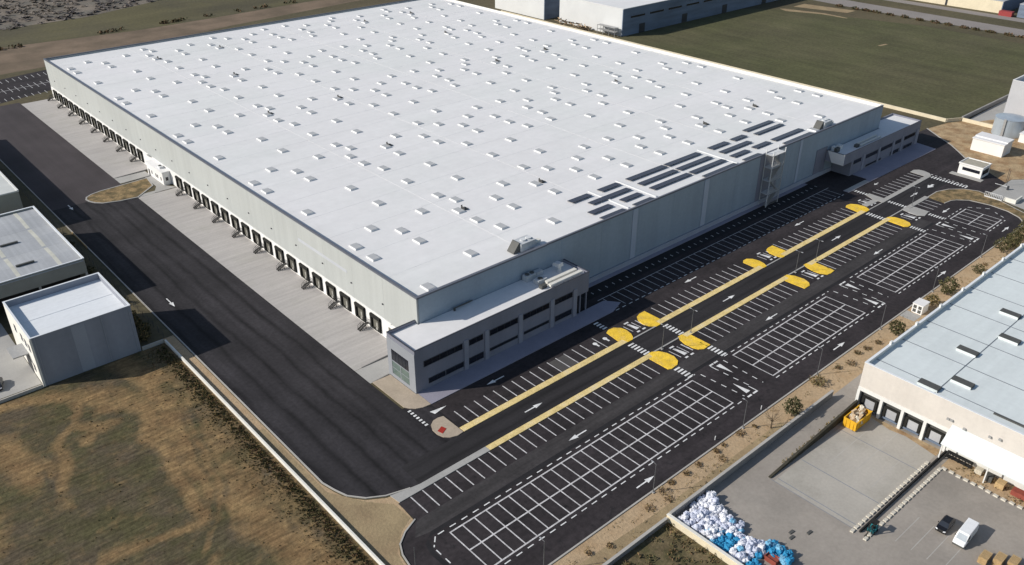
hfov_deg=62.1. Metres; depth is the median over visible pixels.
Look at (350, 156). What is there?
roof light
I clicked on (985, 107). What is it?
wall
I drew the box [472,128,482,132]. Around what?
roof light
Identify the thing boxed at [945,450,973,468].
roller cage
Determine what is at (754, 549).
bulk bag
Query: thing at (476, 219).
roof light
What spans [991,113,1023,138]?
water tank
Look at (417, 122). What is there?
roof light
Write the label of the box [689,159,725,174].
solar panel row
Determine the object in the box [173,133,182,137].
roof light
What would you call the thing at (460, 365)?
window
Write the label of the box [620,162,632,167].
roof light
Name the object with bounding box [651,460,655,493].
lamp post
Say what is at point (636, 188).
cable tray
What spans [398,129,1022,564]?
parking lot
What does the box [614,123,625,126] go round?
roof light
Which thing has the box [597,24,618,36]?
yard frame
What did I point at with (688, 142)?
roof light
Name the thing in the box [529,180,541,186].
roof light
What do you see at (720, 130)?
roof light
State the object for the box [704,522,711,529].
bulk bag
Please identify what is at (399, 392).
pavement
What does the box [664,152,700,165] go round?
solar panel row
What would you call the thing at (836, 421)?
ramp wall
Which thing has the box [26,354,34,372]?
door
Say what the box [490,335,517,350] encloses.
window
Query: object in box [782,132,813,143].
solar panel row
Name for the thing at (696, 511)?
bulk bag
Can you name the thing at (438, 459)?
access road
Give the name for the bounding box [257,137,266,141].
roof light
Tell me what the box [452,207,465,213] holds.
roof light
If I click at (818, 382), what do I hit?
shrub
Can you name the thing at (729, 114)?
roof light
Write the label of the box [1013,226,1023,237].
tree
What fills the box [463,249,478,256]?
roof light
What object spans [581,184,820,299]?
bay
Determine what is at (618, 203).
cable tray
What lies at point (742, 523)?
bulk bag
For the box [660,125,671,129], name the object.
roof light
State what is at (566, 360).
asphalt repair
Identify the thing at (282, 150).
roof light
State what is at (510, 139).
roof light
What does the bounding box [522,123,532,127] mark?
roof light
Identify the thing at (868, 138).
roof duct
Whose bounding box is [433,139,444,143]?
roof light
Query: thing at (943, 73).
meadow
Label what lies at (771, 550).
bulk bag
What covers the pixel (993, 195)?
sliding gate
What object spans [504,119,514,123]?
roof light
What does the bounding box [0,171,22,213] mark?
storage building
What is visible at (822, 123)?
air handler
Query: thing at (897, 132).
office block
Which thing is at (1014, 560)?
pallet stack
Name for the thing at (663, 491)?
shrub
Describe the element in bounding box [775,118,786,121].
roof light
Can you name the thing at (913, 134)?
window
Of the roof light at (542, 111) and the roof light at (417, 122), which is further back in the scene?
the roof light at (542, 111)
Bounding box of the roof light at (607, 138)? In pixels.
[602,136,613,140]
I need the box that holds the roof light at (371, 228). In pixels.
[364,224,378,231]
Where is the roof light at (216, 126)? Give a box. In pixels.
[213,124,222,128]
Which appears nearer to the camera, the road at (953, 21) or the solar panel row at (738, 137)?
the solar panel row at (738, 137)
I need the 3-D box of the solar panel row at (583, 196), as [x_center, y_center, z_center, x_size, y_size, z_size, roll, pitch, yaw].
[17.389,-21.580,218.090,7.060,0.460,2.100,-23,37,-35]
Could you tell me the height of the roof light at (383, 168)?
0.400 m
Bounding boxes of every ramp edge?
[116,169,147,177]
[361,354,387,367]
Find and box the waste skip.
[843,404,872,430]
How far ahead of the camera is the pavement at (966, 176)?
270.97 m
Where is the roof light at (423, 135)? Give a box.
[418,133,429,137]
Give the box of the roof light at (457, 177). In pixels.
[451,175,463,180]
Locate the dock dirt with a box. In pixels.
[871,415,939,455]
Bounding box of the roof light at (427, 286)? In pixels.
[420,282,435,290]
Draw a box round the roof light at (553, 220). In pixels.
[546,217,560,223]
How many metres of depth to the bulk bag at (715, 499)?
143.44 m
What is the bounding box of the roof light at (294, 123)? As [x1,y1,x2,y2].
[289,122,299,125]
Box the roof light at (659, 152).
[654,150,666,154]
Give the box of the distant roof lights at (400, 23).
[261,3,530,29]
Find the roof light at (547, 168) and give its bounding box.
[541,165,553,170]
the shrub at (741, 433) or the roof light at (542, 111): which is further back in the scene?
the roof light at (542, 111)
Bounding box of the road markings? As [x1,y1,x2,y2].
[0,72,1008,564]
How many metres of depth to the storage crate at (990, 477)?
148.57 m
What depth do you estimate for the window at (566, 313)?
193.80 m
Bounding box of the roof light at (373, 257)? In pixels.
[366,253,380,261]
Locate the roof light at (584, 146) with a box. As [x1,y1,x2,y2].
[578,144,589,148]
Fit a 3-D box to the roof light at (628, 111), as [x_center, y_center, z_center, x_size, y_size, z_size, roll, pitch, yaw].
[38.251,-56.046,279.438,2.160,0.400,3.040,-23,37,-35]
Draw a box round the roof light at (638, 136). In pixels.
[633,135,644,138]
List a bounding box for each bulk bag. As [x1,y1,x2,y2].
[682,513,688,519]
[690,512,696,517]
[693,509,700,515]
[694,524,701,530]
[697,511,703,518]
[699,519,705,526]
[704,502,709,508]
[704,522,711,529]
[706,492,713,497]
[709,526,717,532]
[710,503,717,511]
[710,516,717,522]
[712,496,718,502]
[717,536,724,541]
[717,542,723,548]
[720,523,728,529]
[721,516,728,522]
[726,532,734,538]
[727,537,734,546]
[729,547,736,554]
[733,535,739,543]
[736,524,741,528]
[736,551,745,559]
[737,520,744,527]
[737,545,743,551]
[738,539,745,545]
[742,557,748,563]
[745,539,754,545]
[745,543,752,552]
[748,552,753,558]
[751,546,758,552]
[755,551,762,559]
[757,543,764,550]
[768,547,775,553]
[775,545,782,549]
[785,556,792,564]
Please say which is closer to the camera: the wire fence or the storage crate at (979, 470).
the storage crate at (979, 470)
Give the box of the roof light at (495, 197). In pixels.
[489,194,502,200]
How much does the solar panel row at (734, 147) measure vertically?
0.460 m
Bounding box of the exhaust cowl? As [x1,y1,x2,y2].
[552,261,562,271]
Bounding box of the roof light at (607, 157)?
[602,155,614,160]
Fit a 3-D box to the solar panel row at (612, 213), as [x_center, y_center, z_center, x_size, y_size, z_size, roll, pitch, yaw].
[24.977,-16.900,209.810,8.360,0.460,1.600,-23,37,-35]
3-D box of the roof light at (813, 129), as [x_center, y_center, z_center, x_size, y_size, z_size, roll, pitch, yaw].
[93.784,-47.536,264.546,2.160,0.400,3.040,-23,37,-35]
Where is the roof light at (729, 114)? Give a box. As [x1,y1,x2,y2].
[725,113,735,116]
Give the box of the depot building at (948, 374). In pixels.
[855,243,1023,489]
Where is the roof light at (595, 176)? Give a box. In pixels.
[588,174,600,179]
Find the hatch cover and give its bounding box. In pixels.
[438,426,445,432]
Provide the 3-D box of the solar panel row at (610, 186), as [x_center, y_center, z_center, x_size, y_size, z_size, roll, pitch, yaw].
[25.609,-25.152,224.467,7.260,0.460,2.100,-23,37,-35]
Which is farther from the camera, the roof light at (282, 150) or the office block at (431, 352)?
the roof light at (282, 150)
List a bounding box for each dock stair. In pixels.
[193,199,202,208]
[212,213,221,222]
[232,227,241,237]
[253,243,263,253]
[276,259,286,270]
[301,277,312,289]
[328,297,339,309]
[357,318,369,330]
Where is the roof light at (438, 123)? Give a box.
[433,122,443,125]
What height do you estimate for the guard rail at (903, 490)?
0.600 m
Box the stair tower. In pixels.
[758,145,786,207]
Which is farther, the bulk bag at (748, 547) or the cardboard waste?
the cardboard waste
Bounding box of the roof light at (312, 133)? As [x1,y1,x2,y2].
[307,132,317,135]
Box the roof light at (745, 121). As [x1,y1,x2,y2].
[739,119,750,123]
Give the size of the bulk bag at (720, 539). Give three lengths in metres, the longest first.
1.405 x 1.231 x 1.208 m
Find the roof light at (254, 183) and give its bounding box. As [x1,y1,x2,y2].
[248,180,259,185]
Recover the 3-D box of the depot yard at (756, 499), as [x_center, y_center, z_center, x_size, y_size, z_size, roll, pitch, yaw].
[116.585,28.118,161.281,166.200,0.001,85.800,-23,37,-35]
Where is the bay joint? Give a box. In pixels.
[771,422,961,564]
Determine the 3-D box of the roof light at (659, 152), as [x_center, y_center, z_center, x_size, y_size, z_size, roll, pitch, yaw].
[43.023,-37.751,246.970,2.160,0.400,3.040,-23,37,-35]
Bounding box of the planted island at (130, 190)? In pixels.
[87,178,151,202]
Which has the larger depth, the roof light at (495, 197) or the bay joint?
the roof light at (495, 197)
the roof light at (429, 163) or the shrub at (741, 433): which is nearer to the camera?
the shrub at (741, 433)
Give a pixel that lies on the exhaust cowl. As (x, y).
(558, 264)
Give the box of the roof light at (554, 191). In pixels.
[548,188,560,194]
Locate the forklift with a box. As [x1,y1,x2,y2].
[864,518,879,537]
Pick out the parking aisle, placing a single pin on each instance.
(457, 505)
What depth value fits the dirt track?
491.32 m
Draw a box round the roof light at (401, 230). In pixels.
[395,227,408,233]
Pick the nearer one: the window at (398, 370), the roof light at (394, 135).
the window at (398, 370)
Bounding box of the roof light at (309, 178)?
[304,176,315,181]
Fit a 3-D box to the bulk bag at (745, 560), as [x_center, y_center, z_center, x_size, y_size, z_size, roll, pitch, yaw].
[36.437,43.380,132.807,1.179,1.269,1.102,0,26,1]
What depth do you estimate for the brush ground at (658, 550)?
134.86 m
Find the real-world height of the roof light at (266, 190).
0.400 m
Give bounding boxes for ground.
[0,0,1023,564]
[613,522,727,564]
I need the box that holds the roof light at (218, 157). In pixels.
[213,155,224,159]
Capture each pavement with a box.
[145,176,174,192]
[373,374,430,408]
[418,301,620,403]
[589,143,934,287]
[844,180,869,191]
[950,171,983,181]
[990,180,1023,208]
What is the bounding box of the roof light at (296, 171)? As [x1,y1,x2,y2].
[291,168,302,173]
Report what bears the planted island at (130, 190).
on the service road at (50, 168)
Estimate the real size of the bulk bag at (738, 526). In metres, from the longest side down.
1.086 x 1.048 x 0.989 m
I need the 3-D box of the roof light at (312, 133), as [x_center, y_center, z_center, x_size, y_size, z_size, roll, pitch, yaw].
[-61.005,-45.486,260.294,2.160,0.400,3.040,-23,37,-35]
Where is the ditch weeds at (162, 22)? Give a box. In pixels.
[0,0,295,49]
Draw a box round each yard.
[0,323,41,398]
[676,373,1023,564]
[970,99,1006,120]
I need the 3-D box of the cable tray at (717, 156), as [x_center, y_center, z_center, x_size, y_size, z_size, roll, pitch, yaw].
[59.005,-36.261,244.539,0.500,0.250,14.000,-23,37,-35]
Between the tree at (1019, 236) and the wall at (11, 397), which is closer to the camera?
the wall at (11, 397)
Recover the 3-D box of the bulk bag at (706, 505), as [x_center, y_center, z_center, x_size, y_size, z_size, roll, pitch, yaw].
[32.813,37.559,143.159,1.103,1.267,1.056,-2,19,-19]
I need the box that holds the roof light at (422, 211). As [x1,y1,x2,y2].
[415,208,428,214]
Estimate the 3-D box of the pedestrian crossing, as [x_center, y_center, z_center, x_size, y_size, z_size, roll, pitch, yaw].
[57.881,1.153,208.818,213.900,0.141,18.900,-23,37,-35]
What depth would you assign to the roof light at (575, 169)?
235.15 m
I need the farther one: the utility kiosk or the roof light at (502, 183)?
the roof light at (502, 183)
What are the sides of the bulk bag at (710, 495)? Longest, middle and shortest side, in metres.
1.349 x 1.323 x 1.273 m
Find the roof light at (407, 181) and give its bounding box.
[401,178,413,183]
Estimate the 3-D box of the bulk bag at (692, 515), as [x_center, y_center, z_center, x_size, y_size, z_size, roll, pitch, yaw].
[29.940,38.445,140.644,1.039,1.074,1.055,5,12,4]
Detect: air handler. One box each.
[507,235,540,253]
[813,118,833,129]
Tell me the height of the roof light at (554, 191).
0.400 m
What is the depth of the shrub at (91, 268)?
214.39 m
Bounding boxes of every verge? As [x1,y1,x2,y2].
[164,229,1023,564]
[256,422,784,564]
[929,189,1023,219]
[941,457,1023,508]
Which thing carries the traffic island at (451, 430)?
on the dock road at (322, 413)
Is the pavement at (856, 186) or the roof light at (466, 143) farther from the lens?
the pavement at (856, 186)
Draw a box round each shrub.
[86,265,96,273]
[133,316,141,326]
[137,322,150,331]
[137,330,151,340]
[644,503,655,511]
[658,486,669,495]
[735,429,745,436]
[808,374,826,386]
[971,263,984,273]
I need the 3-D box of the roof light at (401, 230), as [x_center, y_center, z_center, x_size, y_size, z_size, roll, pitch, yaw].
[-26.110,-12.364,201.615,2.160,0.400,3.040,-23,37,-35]
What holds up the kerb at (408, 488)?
on the ground at (138, 306)
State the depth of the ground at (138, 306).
433.40 m
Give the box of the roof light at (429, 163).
[424,161,435,166]
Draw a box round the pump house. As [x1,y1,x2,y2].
[1018,131,1023,142]
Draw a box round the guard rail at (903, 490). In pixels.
[859,450,946,532]
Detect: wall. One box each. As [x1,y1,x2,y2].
[0,384,43,403]
[142,339,163,349]
[164,339,384,564]
[501,10,961,121]
[602,390,833,564]
[666,513,742,564]
[769,400,857,477]
[961,94,1008,120]
[962,118,992,127]
[1003,196,1022,203]
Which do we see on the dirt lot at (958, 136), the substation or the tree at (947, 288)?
the substation
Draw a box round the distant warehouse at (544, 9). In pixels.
[495,0,559,19]
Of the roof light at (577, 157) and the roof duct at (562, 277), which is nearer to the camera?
the roof duct at (562, 277)
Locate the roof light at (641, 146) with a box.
[635,144,646,148]
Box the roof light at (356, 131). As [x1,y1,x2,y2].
[352,129,361,133]
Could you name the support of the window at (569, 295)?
in the office block at (431, 352)
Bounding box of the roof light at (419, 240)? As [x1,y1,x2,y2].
[412,237,426,244]
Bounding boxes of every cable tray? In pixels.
[588,191,628,207]
[616,180,656,196]
[697,149,737,163]
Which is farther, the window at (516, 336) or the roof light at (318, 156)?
the roof light at (318, 156)
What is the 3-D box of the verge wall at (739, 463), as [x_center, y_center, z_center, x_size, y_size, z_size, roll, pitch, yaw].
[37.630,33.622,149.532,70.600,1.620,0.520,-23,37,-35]
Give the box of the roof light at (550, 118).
[545,116,555,120]
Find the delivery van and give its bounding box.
[952,518,979,548]
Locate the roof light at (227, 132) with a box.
[223,130,232,133]
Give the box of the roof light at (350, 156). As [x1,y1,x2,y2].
[345,154,355,158]
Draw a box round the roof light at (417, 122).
[412,121,422,124]
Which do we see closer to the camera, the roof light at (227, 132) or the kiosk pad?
the kiosk pad
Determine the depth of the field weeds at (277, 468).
153.08 m
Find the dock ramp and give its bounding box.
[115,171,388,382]
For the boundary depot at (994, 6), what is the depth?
490.17 m
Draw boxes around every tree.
[762,407,780,427]
[782,396,802,416]
[889,319,906,335]
[924,294,940,304]
[938,276,960,294]
[993,237,1012,252]
[1002,235,1020,248]
[1007,231,1023,241]
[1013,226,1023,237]
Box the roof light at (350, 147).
[345,145,355,150]
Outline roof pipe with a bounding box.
[453,300,472,310]
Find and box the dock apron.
[22,98,387,370]
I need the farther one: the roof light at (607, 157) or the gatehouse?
the gatehouse
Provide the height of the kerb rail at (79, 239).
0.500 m
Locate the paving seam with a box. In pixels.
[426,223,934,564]
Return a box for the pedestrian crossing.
[390,170,930,502]
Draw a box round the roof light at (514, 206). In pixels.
[507,203,520,209]
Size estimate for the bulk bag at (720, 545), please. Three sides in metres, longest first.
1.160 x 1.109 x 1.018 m
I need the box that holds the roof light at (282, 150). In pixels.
[277,148,288,152]
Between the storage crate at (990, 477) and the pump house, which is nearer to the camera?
the storage crate at (990, 477)
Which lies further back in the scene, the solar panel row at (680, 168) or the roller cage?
the solar panel row at (680, 168)
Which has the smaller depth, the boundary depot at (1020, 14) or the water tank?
the water tank
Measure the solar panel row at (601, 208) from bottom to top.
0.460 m
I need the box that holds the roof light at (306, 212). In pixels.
[301,209,314,215]
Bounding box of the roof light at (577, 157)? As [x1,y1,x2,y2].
[571,155,583,160]
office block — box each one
[386,259,589,393]
[825,113,921,175]
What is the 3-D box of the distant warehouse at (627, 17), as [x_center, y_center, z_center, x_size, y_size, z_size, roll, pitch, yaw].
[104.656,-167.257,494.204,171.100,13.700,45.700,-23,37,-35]
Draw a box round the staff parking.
[0,70,50,103]
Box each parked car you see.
[0,377,2,389]
[935,515,955,533]
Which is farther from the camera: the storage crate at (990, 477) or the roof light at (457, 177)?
the roof light at (457, 177)
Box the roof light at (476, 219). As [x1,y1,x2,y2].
[470,216,483,222]
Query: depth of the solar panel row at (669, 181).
227.72 m
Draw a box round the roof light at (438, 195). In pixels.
[432,192,444,197]
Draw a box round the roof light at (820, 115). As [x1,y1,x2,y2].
[814,114,825,117]
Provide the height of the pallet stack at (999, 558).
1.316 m
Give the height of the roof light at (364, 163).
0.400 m
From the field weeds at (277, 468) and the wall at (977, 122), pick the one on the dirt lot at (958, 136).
the wall at (977, 122)
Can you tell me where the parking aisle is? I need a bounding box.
[415,219,931,537]
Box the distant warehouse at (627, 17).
[559,0,775,36]
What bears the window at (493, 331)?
in the office block at (431, 352)
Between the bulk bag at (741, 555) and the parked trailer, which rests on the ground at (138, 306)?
the parked trailer
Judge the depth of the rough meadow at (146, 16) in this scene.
467.35 m
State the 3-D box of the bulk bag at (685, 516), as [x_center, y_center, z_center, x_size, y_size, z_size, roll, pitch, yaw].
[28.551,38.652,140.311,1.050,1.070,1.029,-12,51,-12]
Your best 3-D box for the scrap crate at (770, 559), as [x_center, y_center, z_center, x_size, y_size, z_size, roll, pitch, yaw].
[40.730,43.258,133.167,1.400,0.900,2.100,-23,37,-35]
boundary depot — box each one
[917,0,1023,12]
[1017,3,1023,17]
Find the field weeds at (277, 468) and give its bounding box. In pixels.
[2,345,372,564]
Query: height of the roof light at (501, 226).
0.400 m
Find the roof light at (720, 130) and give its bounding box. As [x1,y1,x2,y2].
[714,129,725,132]
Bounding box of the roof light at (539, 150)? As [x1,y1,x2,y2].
[534,148,545,153]
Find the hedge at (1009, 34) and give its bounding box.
[1004,32,1015,36]
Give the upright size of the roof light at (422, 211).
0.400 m
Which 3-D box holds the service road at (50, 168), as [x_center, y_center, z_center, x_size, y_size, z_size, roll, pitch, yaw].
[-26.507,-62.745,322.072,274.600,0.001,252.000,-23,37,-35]
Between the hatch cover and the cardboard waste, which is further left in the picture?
the hatch cover
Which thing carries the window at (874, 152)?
in the office block at (897, 132)
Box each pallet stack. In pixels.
[977,549,992,564]
[991,551,1007,564]
[1007,554,1021,564]
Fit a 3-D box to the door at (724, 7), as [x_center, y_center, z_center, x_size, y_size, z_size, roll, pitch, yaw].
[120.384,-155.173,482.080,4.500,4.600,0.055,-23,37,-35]
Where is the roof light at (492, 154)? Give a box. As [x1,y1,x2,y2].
[486,152,498,156]
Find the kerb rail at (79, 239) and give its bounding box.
[72,232,86,247]
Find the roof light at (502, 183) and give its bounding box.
[497,180,509,185]
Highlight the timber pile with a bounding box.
[554,17,591,30]
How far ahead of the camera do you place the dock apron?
222.05 m
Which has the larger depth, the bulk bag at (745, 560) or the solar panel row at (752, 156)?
the solar panel row at (752, 156)
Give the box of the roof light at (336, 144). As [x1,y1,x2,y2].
[330,142,341,146]
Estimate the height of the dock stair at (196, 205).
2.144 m
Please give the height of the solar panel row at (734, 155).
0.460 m
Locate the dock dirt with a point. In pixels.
(933, 450)
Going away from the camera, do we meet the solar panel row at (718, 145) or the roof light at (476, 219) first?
the roof light at (476, 219)
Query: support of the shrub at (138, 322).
on the ground at (138, 306)
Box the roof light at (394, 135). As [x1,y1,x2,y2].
[390,133,400,137]
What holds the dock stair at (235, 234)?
on the dock apron
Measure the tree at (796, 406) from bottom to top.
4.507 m
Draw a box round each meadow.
[0,0,313,46]
[620,9,1023,118]
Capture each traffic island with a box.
[431,416,462,437]
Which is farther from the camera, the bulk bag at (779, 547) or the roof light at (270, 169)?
the roof light at (270, 169)
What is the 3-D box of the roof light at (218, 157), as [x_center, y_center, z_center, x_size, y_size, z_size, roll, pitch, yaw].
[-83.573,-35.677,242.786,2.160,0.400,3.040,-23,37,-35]
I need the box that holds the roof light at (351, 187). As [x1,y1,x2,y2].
[345,185,357,190]
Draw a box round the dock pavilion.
[145,159,171,184]
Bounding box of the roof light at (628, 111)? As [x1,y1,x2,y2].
[623,110,633,113]
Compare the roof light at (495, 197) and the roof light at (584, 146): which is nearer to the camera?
the roof light at (495, 197)
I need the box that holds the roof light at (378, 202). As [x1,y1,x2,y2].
[372,200,384,205]
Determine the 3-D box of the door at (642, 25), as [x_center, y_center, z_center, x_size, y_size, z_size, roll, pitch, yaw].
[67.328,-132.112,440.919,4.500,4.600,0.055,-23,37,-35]
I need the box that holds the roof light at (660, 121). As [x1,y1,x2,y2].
[655,119,665,122]
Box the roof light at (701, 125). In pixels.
[695,123,706,127]
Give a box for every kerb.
[0,128,1023,564]
[85,177,153,203]
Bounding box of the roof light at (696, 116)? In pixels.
[692,115,702,118]
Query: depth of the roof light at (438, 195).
219.49 m
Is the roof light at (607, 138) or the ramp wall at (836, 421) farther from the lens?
the roof light at (607, 138)
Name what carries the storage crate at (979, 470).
on the depot verge at (949, 463)
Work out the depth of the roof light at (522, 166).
236.67 m
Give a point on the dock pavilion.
(162, 176)
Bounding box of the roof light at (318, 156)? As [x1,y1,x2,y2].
[313,154,324,158]
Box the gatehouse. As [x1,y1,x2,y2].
[957,157,991,178]
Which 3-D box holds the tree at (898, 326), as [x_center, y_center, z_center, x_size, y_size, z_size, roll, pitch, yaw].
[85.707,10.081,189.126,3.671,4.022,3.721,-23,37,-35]
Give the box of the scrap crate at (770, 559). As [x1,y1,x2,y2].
[764,552,779,564]
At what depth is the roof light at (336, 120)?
270.64 m
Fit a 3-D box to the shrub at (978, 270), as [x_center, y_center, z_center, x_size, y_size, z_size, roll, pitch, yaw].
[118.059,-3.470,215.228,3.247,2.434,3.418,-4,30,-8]
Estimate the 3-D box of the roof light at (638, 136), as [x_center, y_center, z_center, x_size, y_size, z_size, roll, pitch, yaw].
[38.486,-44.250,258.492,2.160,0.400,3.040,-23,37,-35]
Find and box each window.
[391,349,408,371]
[392,360,409,384]
[423,343,462,366]
[429,370,445,382]
[446,361,463,374]
[469,334,482,345]
[469,351,483,363]
[490,317,517,335]
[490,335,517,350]
[523,302,549,319]
[524,320,548,334]
[555,292,572,304]
[555,309,571,321]
[866,150,877,157]
[881,143,891,150]
[904,132,915,139]
[962,167,979,173]
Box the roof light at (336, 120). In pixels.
[331,118,341,122]
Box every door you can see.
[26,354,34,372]
[639,23,644,32]
[681,13,686,22]
[722,4,726,12]
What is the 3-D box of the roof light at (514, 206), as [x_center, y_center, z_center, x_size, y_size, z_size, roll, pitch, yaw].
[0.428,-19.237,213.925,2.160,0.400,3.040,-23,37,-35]
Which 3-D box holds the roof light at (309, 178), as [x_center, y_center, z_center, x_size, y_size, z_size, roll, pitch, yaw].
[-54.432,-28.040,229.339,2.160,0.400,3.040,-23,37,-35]
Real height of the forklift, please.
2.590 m
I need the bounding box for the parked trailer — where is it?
[998,10,1014,16]
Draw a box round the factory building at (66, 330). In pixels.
[2,272,141,386]
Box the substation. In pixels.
[970,132,1013,156]
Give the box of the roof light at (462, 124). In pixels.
[458,123,468,126]
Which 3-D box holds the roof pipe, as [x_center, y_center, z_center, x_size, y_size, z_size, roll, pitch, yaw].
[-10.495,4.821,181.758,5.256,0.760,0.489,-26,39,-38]
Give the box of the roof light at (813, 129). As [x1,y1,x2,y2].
[807,127,818,131]
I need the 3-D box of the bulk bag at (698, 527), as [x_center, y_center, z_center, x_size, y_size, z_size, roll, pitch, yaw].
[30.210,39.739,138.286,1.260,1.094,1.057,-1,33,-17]
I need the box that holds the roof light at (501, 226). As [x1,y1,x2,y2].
[494,223,508,229]
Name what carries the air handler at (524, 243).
on the warehouse at (385, 292)
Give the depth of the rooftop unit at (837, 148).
268.86 m
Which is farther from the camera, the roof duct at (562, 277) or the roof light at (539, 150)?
the roof light at (539, 150)
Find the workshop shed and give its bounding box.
[0,206,87,305]
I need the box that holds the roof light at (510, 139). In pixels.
[505,137,515,141]
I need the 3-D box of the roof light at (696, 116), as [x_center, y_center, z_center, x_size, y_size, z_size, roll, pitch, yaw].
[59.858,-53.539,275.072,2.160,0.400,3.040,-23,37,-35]
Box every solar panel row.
[568,193,591,201]
[587,204,613,214]
[588,188,630,203]
[597,182,619,192]
[599,208,626,218]
[619,192,641,202]
[625,165,666,181]
[632,197,653,205]
[637,169,677,185]
[649,173,691,189]
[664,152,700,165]
[675,156,712,170]
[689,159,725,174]
[702,163,736,176]
[707,141,729,149]
[718,141,751,153]
[729,149,750,157]
[730,135,746,141]
[742,120,772,130]
[742,153,760,160]
[751,141,770,148]
[753,123,783,135]
[770,128,803,141]
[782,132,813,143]
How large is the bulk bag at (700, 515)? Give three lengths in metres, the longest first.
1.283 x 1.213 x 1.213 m
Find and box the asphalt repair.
[549,355,577,370]
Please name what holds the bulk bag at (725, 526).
on the bulk bag
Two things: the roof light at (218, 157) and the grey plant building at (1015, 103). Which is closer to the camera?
the roof light at (218, 157)
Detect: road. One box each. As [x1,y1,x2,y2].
[0,0,359,74]
[0,103,121,210]
[53,198,465,496]
[401,177,946,483]
[816,0,1023,35]
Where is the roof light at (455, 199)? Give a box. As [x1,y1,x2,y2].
[449,196,462,202]
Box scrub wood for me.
[0,0,152,29]
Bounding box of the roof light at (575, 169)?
[570,166,581,171]
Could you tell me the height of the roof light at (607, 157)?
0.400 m
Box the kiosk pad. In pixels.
[899,310,920,320]
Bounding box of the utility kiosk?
[911,298,929,314]
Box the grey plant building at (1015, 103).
[1003,75,1023,115]
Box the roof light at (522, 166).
[517,164,529,169]
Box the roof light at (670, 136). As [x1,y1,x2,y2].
[664,134,674,138]
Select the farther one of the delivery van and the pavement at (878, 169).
the pavement at (878, 169)
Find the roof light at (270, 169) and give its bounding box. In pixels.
[265,167,276,172]
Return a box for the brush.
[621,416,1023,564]
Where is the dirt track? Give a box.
[782,4,887,45]
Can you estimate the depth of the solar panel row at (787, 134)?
260.18 m
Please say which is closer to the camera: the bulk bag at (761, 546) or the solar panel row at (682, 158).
the bulk bag at (761, 546)
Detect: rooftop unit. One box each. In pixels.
[522,268,546,289]
[831,143,859,152]
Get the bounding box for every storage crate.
[974,466,984,475]
[985,471,994,483]
[994,478,1007,490]
[1010,486,1023,500]
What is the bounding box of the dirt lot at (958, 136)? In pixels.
[928,120,1023,182]
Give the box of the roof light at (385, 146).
[380,144,391,148]
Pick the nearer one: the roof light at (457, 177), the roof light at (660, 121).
the roof light at (457, 177)
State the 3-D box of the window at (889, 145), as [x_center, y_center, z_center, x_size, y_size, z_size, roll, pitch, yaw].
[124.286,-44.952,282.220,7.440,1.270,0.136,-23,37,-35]
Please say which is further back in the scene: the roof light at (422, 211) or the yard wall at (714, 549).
the roof light at (422, 211)
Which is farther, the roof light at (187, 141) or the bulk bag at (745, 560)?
the roof light at (187, 141)
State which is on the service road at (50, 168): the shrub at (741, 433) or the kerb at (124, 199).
the kerb at (124, 199)
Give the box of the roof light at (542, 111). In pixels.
[537,110,547,113]
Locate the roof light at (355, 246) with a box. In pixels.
[349,243,362,250]
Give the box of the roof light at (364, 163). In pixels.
[358,160,369,165]
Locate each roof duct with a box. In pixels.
[545,268,582,286]
[857,134,880,145]
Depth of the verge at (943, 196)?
256.55 m
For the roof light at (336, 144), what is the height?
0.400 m
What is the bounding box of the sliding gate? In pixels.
[984,191,1002,200]
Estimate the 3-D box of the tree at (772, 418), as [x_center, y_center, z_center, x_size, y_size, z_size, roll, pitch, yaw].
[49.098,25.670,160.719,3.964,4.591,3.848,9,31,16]
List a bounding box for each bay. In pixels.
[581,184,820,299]
[775,417,934,530]
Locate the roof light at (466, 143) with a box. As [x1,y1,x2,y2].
[461,141,472,145]
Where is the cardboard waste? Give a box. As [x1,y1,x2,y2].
[848,405,867,423]
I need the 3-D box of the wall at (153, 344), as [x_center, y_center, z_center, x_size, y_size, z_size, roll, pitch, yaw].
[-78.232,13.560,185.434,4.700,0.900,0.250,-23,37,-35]
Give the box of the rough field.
[0,343,378,564]
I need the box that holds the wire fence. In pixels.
[0,168,163,335]
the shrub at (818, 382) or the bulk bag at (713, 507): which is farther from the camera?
the shrub at (818, 382)
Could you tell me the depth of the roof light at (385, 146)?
250.53 m
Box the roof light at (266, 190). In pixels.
[261,188,272,193]
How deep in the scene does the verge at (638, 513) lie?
164.81 m
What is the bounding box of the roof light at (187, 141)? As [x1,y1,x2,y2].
[182,139,192,143]
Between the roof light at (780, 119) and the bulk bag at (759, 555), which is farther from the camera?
the roof light at (780, 119)
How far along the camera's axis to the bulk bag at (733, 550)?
133.60 m
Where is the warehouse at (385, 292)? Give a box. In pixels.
[43,0,883,337]
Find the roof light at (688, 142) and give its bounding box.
[682,140,693,144]
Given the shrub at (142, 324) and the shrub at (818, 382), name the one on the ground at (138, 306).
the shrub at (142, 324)
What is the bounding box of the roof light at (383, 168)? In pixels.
[378,165,389,170]
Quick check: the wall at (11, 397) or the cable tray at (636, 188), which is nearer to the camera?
the wall at (11, 397)
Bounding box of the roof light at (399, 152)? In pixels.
[394,150,404,155]
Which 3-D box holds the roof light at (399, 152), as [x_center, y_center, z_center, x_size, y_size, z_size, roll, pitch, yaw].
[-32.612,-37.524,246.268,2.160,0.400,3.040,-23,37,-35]

